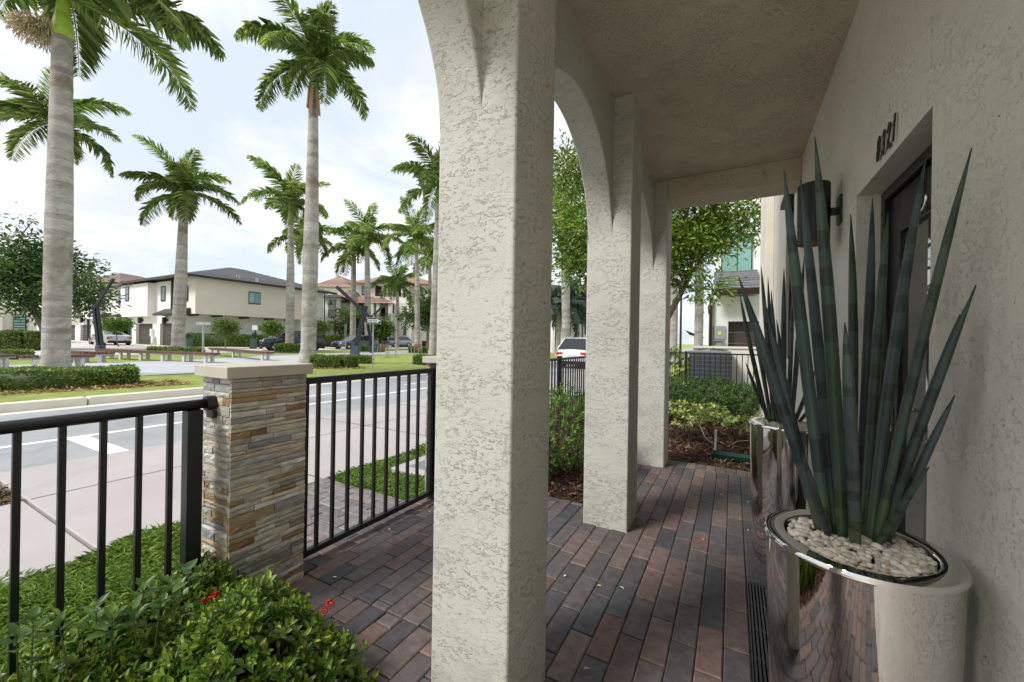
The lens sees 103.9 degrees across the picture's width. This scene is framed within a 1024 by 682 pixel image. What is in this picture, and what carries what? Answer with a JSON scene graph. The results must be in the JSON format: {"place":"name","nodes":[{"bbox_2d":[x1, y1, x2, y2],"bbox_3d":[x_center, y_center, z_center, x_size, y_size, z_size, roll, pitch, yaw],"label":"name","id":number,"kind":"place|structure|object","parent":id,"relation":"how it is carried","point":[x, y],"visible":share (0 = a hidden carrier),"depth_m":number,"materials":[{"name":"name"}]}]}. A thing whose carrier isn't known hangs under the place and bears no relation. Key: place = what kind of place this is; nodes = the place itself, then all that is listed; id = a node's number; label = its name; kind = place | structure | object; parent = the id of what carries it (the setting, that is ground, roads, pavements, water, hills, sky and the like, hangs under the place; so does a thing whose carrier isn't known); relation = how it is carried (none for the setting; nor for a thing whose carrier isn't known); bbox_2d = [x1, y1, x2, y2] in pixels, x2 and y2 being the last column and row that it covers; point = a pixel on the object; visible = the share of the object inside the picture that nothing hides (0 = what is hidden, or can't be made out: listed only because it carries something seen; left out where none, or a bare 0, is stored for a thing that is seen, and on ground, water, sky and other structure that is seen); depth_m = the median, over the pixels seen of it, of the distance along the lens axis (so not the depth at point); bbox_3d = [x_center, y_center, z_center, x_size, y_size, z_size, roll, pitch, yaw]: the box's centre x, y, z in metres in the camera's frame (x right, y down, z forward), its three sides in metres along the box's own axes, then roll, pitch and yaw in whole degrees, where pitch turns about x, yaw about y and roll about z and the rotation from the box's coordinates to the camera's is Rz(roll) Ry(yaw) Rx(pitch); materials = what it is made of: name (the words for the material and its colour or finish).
{"place":"outdoors","nodes":[
{"label":"outdoors","id":0,"kind":"place"},
{"bbox_2d":[71,340,164,346],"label":"driveway","id":1,"kind":"structure","parent":0,"point":[76,343],"depth_m":38.23,"materials":[{"name":"concrete"}]},
{"bbox_2d":[88,331,131,344],"bbox_3d":[-38.653,-0.252,38.499,4.545,1.316,2.156,1,0,28],"label":"parked car","id":2,"kind":"object","parent":1,"relation":"on","point":[126,339],"visible":0.73,"depth_m":37.72,"materials":[{"name":"silver metal"}]},
{"bbox_2d":[92,315,136,346],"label":"leafy tree","id":3,"kind":"object","parent":1,"relation":"on","point":[112,324],"visible":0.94,"depth_m":33.80,"materials":[{"name":"green plant"}]},
{"bbox_2d":[1,350,428,375],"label":"plaza paving","id":4,"kind":"structure","parent":0,"point":[162,367],"depth_m":17.58,"materials":[{"name":"concrete"}]},
{"bbox_2d":[19,354,95,366],"bbox_3d":[-16.298,0.748,14.374,0.743,0.511,1.847,1,0,29],"label":"plaza bench","id":5,"kind":"object","parent":4,"relation":"on","point":[79,359],"visible":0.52,"depth_m":14.71,"materials":[{"name":"concrete"}]},
{"bbox_2d":[87,278,114,351],"bbox_3d":[-23.156,-1.369,22.465,1.793,4.331,0.416,1,0,5],"label":"beam sculpture","id":6,"kind":"object","parent":4,"relation":"on","point":[95,313],"visible":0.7,"depth_m":22.44,"materials":[{"name":"black metal"}]},
{"bbox_2d":[96,349,220,362],"bbox_3d":[-16.918,0.720,18.990,6.840,0.557,0.673,1,0,13],"label":"plaza bench","id":7,"kind":"object","parent":4,"relation":"on","point":[169,354],"visible":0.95,"depth_m":18.76,"materials":[{"name":"concrete"}]},
{"bbox_2d":[208,348,274,359],"bbox_3d":[-15.661,0.737,22.777,7.453,0.563,0.799,1,0,35],"label":"plaza bench","id":8,"kind":"object","parent":4,"relation":"on","point":[240,351],"visible":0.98,"depth_m":21.79,"materials":[{"name":"concrete"}]},
{"bbox_2d":[335,286,384,354],"bbox_3d":[-11.019,-1.375,29.178,3.413,5.166,0.903,1,0,-2],"label":"beam sculpture","id":9,"kind":"object","parent":4,"relation":"on","point":[355,348],"visible":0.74,"depth_m":28.88,"materials":[{"name":"black metal"}]},
{"bbox_2d":[172,636,348,681],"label":"shrub bed","id":10,"kind":"object","parent":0,"point":[243,652],"depth_m":1.73,"materials":[{"name":"soil"}]},
{"bbox_2d":[0,550,378,681],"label":"flowering shrub","id":11,"kind":"object","parent":10,"relation":"on","point":[222,623],"visible":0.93,"depth_m":1.40,"materials":[{"name":"green plant"}]},
{"bbox_2d":[166,626,357,681],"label":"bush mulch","id":12,"kind":"object","parent":10,"relation":"on","point":[245,669],"visible":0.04,"depth_m":1.65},
{"bbox_2d":[0,558,280,681],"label":"clusia sprigs","id":13,"kind":"object","parent":12,"relation":"on","point":[17,632],"visible":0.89,"depth_m":1.36,"materials":[{"name":"green plant"}]},
{"bbox_2d":[0,355,688,584],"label":"sidewalk","id":14,"kind":"structure","parent":0,"point":[38,534],"depth_m":3.52,"materials":[{"name":"grey concrete"}]},
{"bbox_2d":[670,208,710,361],"bbox_3d":[12.276,-4.529,30.288,6.836,12.372,6.577,1,0,-2],"label":"palm tree","id":15,"kind":"object","parent":14,"relation":"on","point":[674,330],"visible":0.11,"depth_m":29.70,"materials":[{"name":"grey plant"}]},
{"bbox_2d":[0,349,692,472],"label":"road","id":16,"kind":"structure","parent":0,"point":[39,454],"depth_m":6.54,"materials":[{"name":"asphalt"}]},
{"bbox_2d":[0,366,578,453],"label":"road markings","id":17,"kind":"object","parent":16,"relation":"on","point":[88,441],"visible":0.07,"depth_m":5.45,"materials":[{"name":"paint"}]},
{"bbox_2d":[557,338,585,366],"bbox_3d":[4.393,0.700,24.058,2.147,1.761,4.795,1,0,29],"label":"parked car","id":18,"kind":"object","parent":16,"relation":"on","point":[571,347],"visible":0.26,"depth_m":22.18,"materials":[{"name":"white paint"}]},
{"bbox_2d":[0,345,692,402],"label":"island lawn","id":19,"kind":"structure","parent":0,"point":[390,362],"depth_m":15.68,"materials":[{"name":"plant"}]},
{"bbox_2d":[0,363,140,390],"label":"hedge","id":20,"kind":"object","parent":19,"relation":"on","point":[26,377],"visible":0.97,"depth_m":9.49,"materials":[{"name":"green plant"}]},
{"bbox_2d":[0,379,189,394],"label":"island mulch","id":21,"kind":"object","parent":19,"relation":"on","point":[140,384],"visible":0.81,"depth_m":9.44,"materials":[{"name":"soil"}]},
{"bbox_2d":[0,0,226,366],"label":"palm tree","id":22,"kind":"object","parent":19,"relation":"on","point":[54,24],"visible":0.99,"depth_m":11.87,"materials":[{"name":"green plant"}]},
{"bbox_2d":[240,155,330,342],"bbox_3d":[-18.173,-6.692,32.969,7.060,15.401,6.950,1,0,29],"label":"palm tree","id":23,"kind":"object","parent":19,"relation":"on","point":[287,200],"visible":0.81,"depth_m":32.68,"materials":[{"name":"green plant"}]},
{"bbox_2d":[273,342,300,352],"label":"hedge","id":24,"kind":"object","parent":19,"relation":"on","point":[291,347],"visible":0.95,"depth_m":30.64,"materials":[{"name":"green plant"}]},
{"bbox_2d":[233,0,375,362],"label":"palm tree","id":25,"kind":"object","parent":19,"relation":"on","point":[315,46],"visible":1,"depth_m":19.19,"materials":[{"name":"green plant"}]},
{"bbox_2d":[308,354,359,367],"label":"hedge","id":26,"kind":"object","parent":19,"relation":"on","point":[331,360],"visible":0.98,"depth_m":17.06,"materials":[{"name":"green plant"}]},
{"bbox_2d":[381,196,433,343],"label":"palm tree","id":27,"kind":"object","parent":19,"relation":"on","point":[418,231],"visible":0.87,"depth_m":41.71,"materials":[{"name":"green plant"}]},
{"bbox_2d":[388,287,430,349],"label":"leafy tree","id":28,"kind":"object","parent":19,"relation":"on","point":[425,310],"visible":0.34,"depth_m":43.15,"materials":[{"name":"green plant"}]},
{"bbox_2d":[391,133,439,354],"bbox_3d":[-4.997,-5.612,25.027,6.167,13.913,6.077,1,0,29],"label":"palm tree","id":29,"kind":"object","parent":19,"relation":"on","point":[429,175],"visible":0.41,"depth_m":24.71,"materials":[{"name":"green plant"}]},
{"bbox_2d":[551,277,586,355],"bbox_3d":[4.113,-2.093,35.991,5.827,7.236,5.628,1,0,-5],"label":"palm tree","id":30,"kind":"object","parent":19,"relation":"on","point":[556,308],"visible":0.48,"depth_m":35.22,"materials":[{"name":"green plant"}]},
{"bbox_2d":[551,279,586,337],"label":"palm tree","id":31,"kind":"object","parent":19,"relation":"on","point":[581,309],"visible":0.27,"depth_m":37.09,"materials":[{"name":"green plant"}]},
{"bbox_2d":[552,178,586,339],"bbox_3d":[4.100,-5.737,32.875,6.710,14.530,6.242,1,0,3],"label":"palm tree","id":32,"kind":"object","parent":19,"relation":"on","point":[565,318],"visible":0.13,"depth_m":32.67,"materials":[{"name":"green plant"}]},
{"bbox_2d":[0,0,712,344],"label":"sky","id":33,"kind":"structure","parent":0,"point":[357,157],"materials":[{"name":"white"}]},
{"bbox_2d":[34,345,682,355],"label":"street","id":34,"kind":"structure","parent":0,"point":[38,352],"depth_m":31.83,"materials":[{"name":"asphalt"}]},
{"bbox_2d":[0,329,40,349],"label":"hedge","id":35,"kind":"object","parent":34,"relation":"on","point":[18,339],"visible":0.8,"depth_m":24.78,"materials":[{"name":"green plant"}]},
{"bbox_2d":[0,202,131,330],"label":"leafy tree","id":36,"kind":"object","parent":34,"relation":"on","point":[23,273],"visible":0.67,"depth_m":26.47,"materials":[{"name":"green plant"}]},
{"bbox_2d":[0,65,132,178],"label":"palm tree","id":37,"kind":"object","parent":34,"relation":"on","point":[23,108],"visible":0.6,"depth_m":24.79,"materials":[{"name":"green plant"}]},
{"bbox_2d":[146,346,205,351],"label":"hedge","id":38,"kind":"object","parent":34,"relation":"on","point":[179,348],"visible":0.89,"depth_m":26.95,"materials":[{"name":"green plant"}]},
{"bbox_2d":[118,133,241,346],"bbox_3d":[-23.637,-6.404,28.862,6.387,14.624,6.207,1,0,-13],"label":"palm tree","id":39,"kind":"object","parent":34,"relation":"on","point":[182,181],"visible":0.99,"depth_m":28.62,"materials":[{"name":"green plant"}]},
{"bbox_2d":[207,317,242,347],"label":"leafy tree","id":40,"kind":"object","parent":34,"relation":"on","point":[226,327],"visible":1,"depth_m":35.63,"materials":[{"name":"green plant"}]},
{"bbox_2d":[185,332,268,346],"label":"hedge","id":41,"kind":"object","parent":34,"relation":"on","point":[215,340],"visible":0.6,"depth_m":39.94,"materials":[{"name":"green plant"}]},
{"bbox_2d":[258,319,284,336],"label":"leafy tree","id":42,"kind":"object","parent":34,"relation":"on","point":[269,329],"visible":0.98,"depth_m":37.51,"materials":[{"name":"green plant"}]},
{"bbox_2d":[259,330,324,351],"bbox_3d":[-18.881,-0.034,34.502,4.795,1.822,2.156,1,0,-38],"label":"parked car","id":43,"kind":"object","parent":34,"relation":"on","point":[268,343],"visible":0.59,"depth_m":33.47,"materials":[{"name":"black paint"}]},
{"bbox_2d":[267,205,343,264],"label":"palm tree","id":44,"kind":"object","parent":34,"relation":"on","point":[298,233],"visible":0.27,"depth_m":41.36,"materials":[{"name":"green plant"}]},
{"bbox_2d":[326,305,364,335],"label":"leafy tree","id":45,"kind":"object","parent":34,"relation":"on","point":[340,327],"visible":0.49,"depth_m":51.18,"materials":[{"name":"green plant"}]},
{"bbox_2d":[320,223,389,334],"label":"palm tree","id":46,"kind":"object","parent":34,"relation":"on","point":[342,259],"visible":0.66,"depth_m":46.70,"materials":[{"name":"green plant"}]},
{"bbox_2d":[331,335,378,349],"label":"parked car","id":47,"kind":"object","parent":34,"relation":"on","point":[350,341],"visible":0.66,"depth_m":41.84,"materials":[{"name":"grey metal"}]},
{"bbox_2d":[371,261,426,347],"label":"palm tree","id":48,"kind":"object","parent":34,"relation":"on","point":[396,281],"visible":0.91,"depth_m":49.77,"materials":[{"name":"green plant"}]},
{"bbox_2d":[392,234,433,335],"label":"palm tree","id":49,"kind":"object","parent":34,"relation":"on","point":[426,259],"visible":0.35,"depth_m":51.07,"materials":[{"name":"green plant"}]},
{"bbox_2d":[324,199,402,335],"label":"palm tree","id":50,"kind":"object","parent":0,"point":[367,234],"visible":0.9,"depth_m":43.71,"materials":[{"name":"green plant"}]},
{"bbox_2d":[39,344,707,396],"bbox_3d":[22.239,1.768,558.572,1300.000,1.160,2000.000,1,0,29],"label":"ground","id":51,"kind":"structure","parent":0,"point":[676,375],"depth_m":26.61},
{"bbox_2d":[0,302,36,330],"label":"arched house","id":52,"kind":"structure","parent":51,"relation":"on","point":[8,321],"depth_m":38.16,"materials":[{"name":"beige paint"}]},
{"bbox_2d":[81,273,143,287],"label":"terracotta house","id":53,"kind":"structure","parent":51,"relation":"on","point":[119,277],"depth_m":88.27,"materials":[{"name":"tile"}]},
{"bbox_2d":[37,267,336,346],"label":"garage house","id":54,"kind":"structure","parent":51,"relation":"on","point":[247,299],"depth_m":43.29,"materials":[{"name":"beige"}]},
{"bbox_2d":[139,324,152,344],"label":"garage door","id":55,"kind":"structure","parent":54,"relation":"in","point":[144,332],"depth_m":44.92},
{"bbox_2d":[318,276,350,311],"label":"terracotta house","id":56,"kind":"structure","parent":51,"relation":"on","point":[330,284],"depth_m":86.01,"materials":[{"name":"beige paint"}]},
{"bbox_2d":[323,289,359,335],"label":"house","id":57,"kind":"structure","parent":51,"relation":"on","point":[336,300],"depth_m":56.80,"materials":[{"name":"white paint"}]},
{"bbox_2d":[0,348,692,415],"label":"kerb","id":58,"kind":"structure","parent":51,"relation":"on","point":[21,407],"depth_m":8.29,"materials":[{"name":"concrete"}]},
{"bbox_2d":[341,275,427,346],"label":"cream house","id":59,"kind":"structure","parent":51,"relation":"on","point":[388,309],"depth_m":59.50,"materials":[{"name":"paint"}]},
{"bbox_2d":[550,314,585,352],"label":"street house","id":60,"kind":"structure","parent":51,"relation":"on","point":[553,338],"depth_m":46.00,"materials":[{"name":"white paint"}]},
{"bbox_2d":[708,198,760,346],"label":"white garage house","id":61,"kind":"structure","parent":51,"relation":"on","point":[725,324],"depth_m":14.93,"materials":[{"name":"paint"}]},
{"bbox_2d":[721,233,751,270],"bbox_3d":[8.960,-3.468,15.978,1.078,1.577,0.079,1,0,26],"label":"window","id":62,"kind":"structure","parent":61,"relation":"in","point":[743,264],"depth_m":15.90,"materials":[{"name":"teal glass"}]},
{"bbox_2d":[728,322,755,346],"bbox_3d":[8.637,-0.113,14.872,1.087,1.194,0.100,1,0,26],"label":"garage door","id":63,"kind":"structure","parent":61,"relation":"in","point":[733,338],"depth_m":14.91,"materials":[{"name":"metal"}]},
{"bbox_2d":[328,430,553,499],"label":"grass","id":64,"kind":"structure","parent":0,"point":[354,479],"depth_m":3.84,"materials":[{"name":"plant"}]},
{"bbox_2d":[335,360,687,499],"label":"side lawn soil","id":65,"kind":"structure","parent":0,"point":[672,370],"depth_m":18.42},
{"bbox_2d":[391,456,424,475],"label":"utility slab","id":66,"kind":"structure","parent":65,"relation":"on","point":[402,468],"depth_m":4.11,"materials":[{"name":"white concrete"}]},
{"bbox_2d":[694,214,712,345],"bbox_3d":[15.331,-4.563,33.244,7.006,12.549,6.406,1,0,29],"label":"palm tree","id":67,"kind":"object","parent":65,"relation":"on","point":[698,325],"visible":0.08,"depth_m":32.70,"materials":[{"name":"grey plant"}]},
{"bbox_2d":[263,460,767,681],"bbox_3d":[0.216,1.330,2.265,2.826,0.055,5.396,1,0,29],"label":"porch paving","id":68,"kind":"structure","parent":0,"point":[578,603],"depth_m":2.13,"materials":[{"name":"brick"}]},
{"bbox_2d":[194,362,312,587],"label":"stone pillar","id":69,"kind":"structure","parent":68,"relation":"on","point":[253,479],"depth_m":1.96,"materials":[{"name":"stone"}]},
{"bbox_2d":[0,395,217,681],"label":"porch railing","id":70,"kind":"object","parent":69,"relation":"attached to","point":[191,481],"visible":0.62,"depth_m":1.59,"materials":[{"name":"metal"}]},
{"bbox_2d":[422,356,435,490],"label":"stone pillar","id":71,"kind":"structure","parent":68,"relation":"on","point":[428,359],"depth_m":3.40,"materials":[{"name":"concrete"}]},
{"bbox_2d":[428,363,435,498],"bbox_3d":[-0.643,0.736,3.310,0.072,1.112,0.072,1,0,29],"label":"gate post","id":72,"kind":"object","parent":68,"relation":"on","point":[432,365],"visible":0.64,"depth_m":3.27,"materials":[{"name":"metal"}]},
{"bbox_2d":[303,368,433,558],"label":"garden gate","id":73,"kind":"structure","parent":72,"relation":"attached to","point":[332,538],"depth_m":2.66,"materials":[{"name":"metal"}]},
{"bbox_2d":[418,0,1023,681],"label":"townhouse","id":74,"kind":"structure","parent":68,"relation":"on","point":[666,106],"depth_m":1.42,"materials":[{"name":"paint"}]},
{"bbox_2d":[780,193,793,357],"bbox_3d":[3.057,-0.699,4.357,0.190,1.800,0.710,1,0,29],"label":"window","id":75,"kind":"structure","parent":74,"relation":"in","point":[782,207],"depth_m":4.59,"materials":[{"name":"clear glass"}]},
{"bbox_2d":[797,180,842,247],"bbox_3d":[1.786,-0.739,2.334,0.202,0.350,0.157,1,0,29],"label":"wall lamp","id":76,"kind":"object","parent":74,"relation":"attached to","point":[809,194],"visible":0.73,"depth_m":2.29,"materials":[{"name":"black metal"}]},
{"bbox_2d":[876,112,895,161],"bbox_3d":[1.485,-0.801,1.592,0.004,0.102,0.226,1,0,29],"label":"house number","id":77,"kind":"object","parent":74,"relation":"attached to","point":[883,142],"visible":1,"depth_m":1.59,"materials":[{"name":"metal"}]},
{"bbox_2d":[880,143,931,539],"bbox_3d":[1.584,0.305,1.558,0.116,2.044,0.858,1,0,29],"label":"door","id":78,"kind":"structure","parent":74,"relation":"in","point":[898,200],"depth_m":1.68,"materials":[{"name":"metal"}]},
{"bbox_2d":[747,580,768,681],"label":"drain grate","id":79,"kind":"object","parent":68,"relation":"in","point":[758,634],"visible":0.67,"depth_m":1.83,"materials":[{"name":"metal"}]},
{"bbox_2d":[748,417,813,563],"bbox_3d":[1.685,0.913,2.431,0.446,0.828,0.446,1,0,29],"label":"planter","id":80,"kind":"object","parent":68,"relation":"on","point":[775,484],"visible":0.44,"depth_m":2.33,"materials":[{"name":"metal"}]},
{"bbox_2d":[740,260,814,423],"bbox_3d":[1.647,-0.017,2.531,0.579,1.073,0.277,1,0,-22],"label":"spike plant","id":81,"kind":"object","parent":80,"relation":"in","point":[770,411],"visible":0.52,"depth_m":2.51,"materials":[{"name":"plant"}]},
{"bbox_2d":[763,509,972,681],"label":"planter","id":82,"kind":"object","parent":68,"relation":"on","point":[829,619],"visible":0.81,"depth_m":0.93,"materials":[{"name":"metal"}]},
{"bbox_2d":[738,137,976,551],"bbox_3d":[0.993,0.016,1.104,0.658,1.081,0.378,1,0,-15],"label":"spike plant","id":83,"kind":"object","parent":82,"relation":"in","point":[852,489],"visible":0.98,"depth_m":1.08,"materials":[{"name":"plant"}]},
{"bbox_2d":[787,517,937,575],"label":"pebbles","id":84,"kind":"object","parent":82,"relation":"on","point":[897,556],"visible":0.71,"depth_m":1.01,"materials":[{"name":"stone"}]},
{"bbox_2d":[548,387,753,503],"bbox_3d":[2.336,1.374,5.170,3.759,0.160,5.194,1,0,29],"label":"bed mulch","id":85,"kind":"object","parent":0,"point":[687,447],"visible":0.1,"depth_m":5.01,"materials":[{"name":"soil"}]},
{"bbox_2d":[548,381,584,474],"bbox_3d":[0.449,0.907,4.231,1.523,0.940,1.441,1,0,29],"label":"shrub","id":86,"kind":"object","parent":85,"relation":"on","point":[558,458],"visible":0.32,"depth_m":3.97,"materials":[{"name":"green plant"}]},
{"bbox_2d":[549,356,585,431],"bbox_3d":[1.319,0.827,7.040,0.060,1.200,7.581,1,0,28],"label":"garden fence","id":87,"kind":"object","parent":85,"relation":"on","point":[560,368],"visible":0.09,"depth_m":6.16,"materials":[{"name":"metal"}]},
{"bbox_2d":[551,129,760,318],"bbox_3d":[3.734,-2.219,11.350,7.651,7.612,3.690,1,0,6],"label":"leafy tree","id":88,"kind":"object","parent":85,"relation":"on","point":[712,233],"visible":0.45,"depth_m":11.01,"materials":[{"name":"green plant"}]},
{"bbox_2d":[669,346,688,382],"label":"shrub","id":89,"kind":"object","parent":85,"relation":"on","point":[677,365],"visible":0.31,"depth_m":10.98,"materials":[{"name":"green plant"}]},
{"bbox_2d":[669,398,711,442],"bbox_3d":[2.354,1.104,5.617,0.768,0.607,0.810,1,0,-42],"label":"variegated shrub","id":90,"kind":"object","parent":85,"relation":"on","point":[679,413],"visible":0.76,"depth_m":5.46,"materials":[{"name":"green plant"}]},
{"bbox_2d":[669,381,715,419],"bbox_3d":[2.908,1.067,7.107,1.281,0.704,1.197,1,0,29],"label":"shrub","id":91,"kind":"object","parent":85,"relation":"on","point":[688,385],"visible":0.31,"depth_m":6.78,"materials":[{"name":"green plant"}]},
{"bbox_2d":[669,374,727,402],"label":"shrub","id":92,"kind":"object","parent":85,"relation":"on","point":[682,380],"visible":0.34,"depth_m":7.74,"materials":[{"name":"green plant"}]},
{"bbox_2d":[669,387,739,423],"bbox_3d":[3.284,1.102,6.886,1.098,0.646,1.102,1,0,11],"label":"shrub","id":93,"kind":"object","parent":85,"relation":"on","point":[715,393],"visible":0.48,"depth_m":6.63,"materials":[{"name":"green plant"}]},
{"bbox_2d":[681,402,727,436],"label":"variegated shrub","id":94,"kind":"object","parent":85,"relation":"on","point":[715,408],"visible":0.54,"depth_m":5.84,"materials":[{"name":"green plant"}]},
{"bbox_2d":[690,348,730,393],"bbox_3d":[5.298,0.892,10.694,1.100,1.406,1.100,1,0,29],"label":"air conditioner","id":95,"kind":"object","parent":85,"relation":"on","point":[708,363],"visible":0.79,"depth_m":10.30,"materials":[{"name":"grey metal"}]},
{"bbox_2d":[669,351,756,397],"bbox_3d":[5.531,0.882,9.070,5.440,1.230,0.060,1,0,29],"label":"garden fence","id":96,"kind":"object","parent":85,"relation":"on","point":[686,353],"visible":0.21,"depth_m":9.57,"materials":[{"name":"metal"}]},
{"bbox_2d":[679,376,751,406],"bbox_3d":[3.997,1.056,7.900,1.291,0.763,1.156,1,0,29],"label":"shrub","id":97,"kind":"object","parent":85,"relation":"on","point":[728,382],"visible":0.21,"depth_m":7.80,"materials":[{"name":"green plant"}]},
{"bbox_2d":[692,346,758,394],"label":"wall","id":98,"kind":"structure","parent":85,"relation":"on","point":[739,350],"depth_m":10.86,"materials":[{"name":"beige paint"}]},
{"bbox_2d":[691,384,759,424],"bbox_3d":[3.756,1.080,6.921,1.157,0.706,1.230,1,0,4],"label":"shrub","id":99,"kind":"object","parent":85,"relation":"on","point":[744,407],"visible":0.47,"depth_m":6.68,"materials":[{"name":"green plant"}]},
{"bbox_2d":[711,450,749,462],"bbox_3d":[2.786,1.359,4.519,0.950,0.070,0.158,1,0,33],"label":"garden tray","id":100,"kind":"object","parent":85,"relation":"on","point":[729,456],"visible":0.4,"depth_m":4.65,"materials":[{"name":"green plastic"}]},
{"bbox_2d":[712,410,750,442],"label":"variegated shrub","id":101,"kind":"object","parent":85,"relation":"on","point":[729,421],"visible":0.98,"depth_m":5.55,"materials":[{"name":"green plant"}]},
{"label":"front lawn soil","id":102,"kind":"structure","parent":0,"visible":0},
{"bbox_2d":[0,520,201,681],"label":"front grass","id":103,"kind":"structure","parent":102,"relation":"on","point":[80,579],"depth_m":2.13,"materials":[{"name":"plant"}]},
{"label":"front walk base","id":104,"kind":"structure","parent":0,"visible":0},
{"bbox_2d":[307,478,404,546],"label":"front walk paving","id":105,"kind":"structure","parent":104,"relation":"on","point":[324,506],"depth_m":3.18,"materials":[{"name":"stone"}]},
{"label":"parking lane","id":106,"kind":"structure","parent":0,"visible":0},
{"bbox_2d":[371,316,395,343],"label":"leafy tree","id":107,"kind":"object","parent":106,"relation":"on","point":[384,329],"visible":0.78,"depth_m":52.45,"materials":[{"name":"green plant"}]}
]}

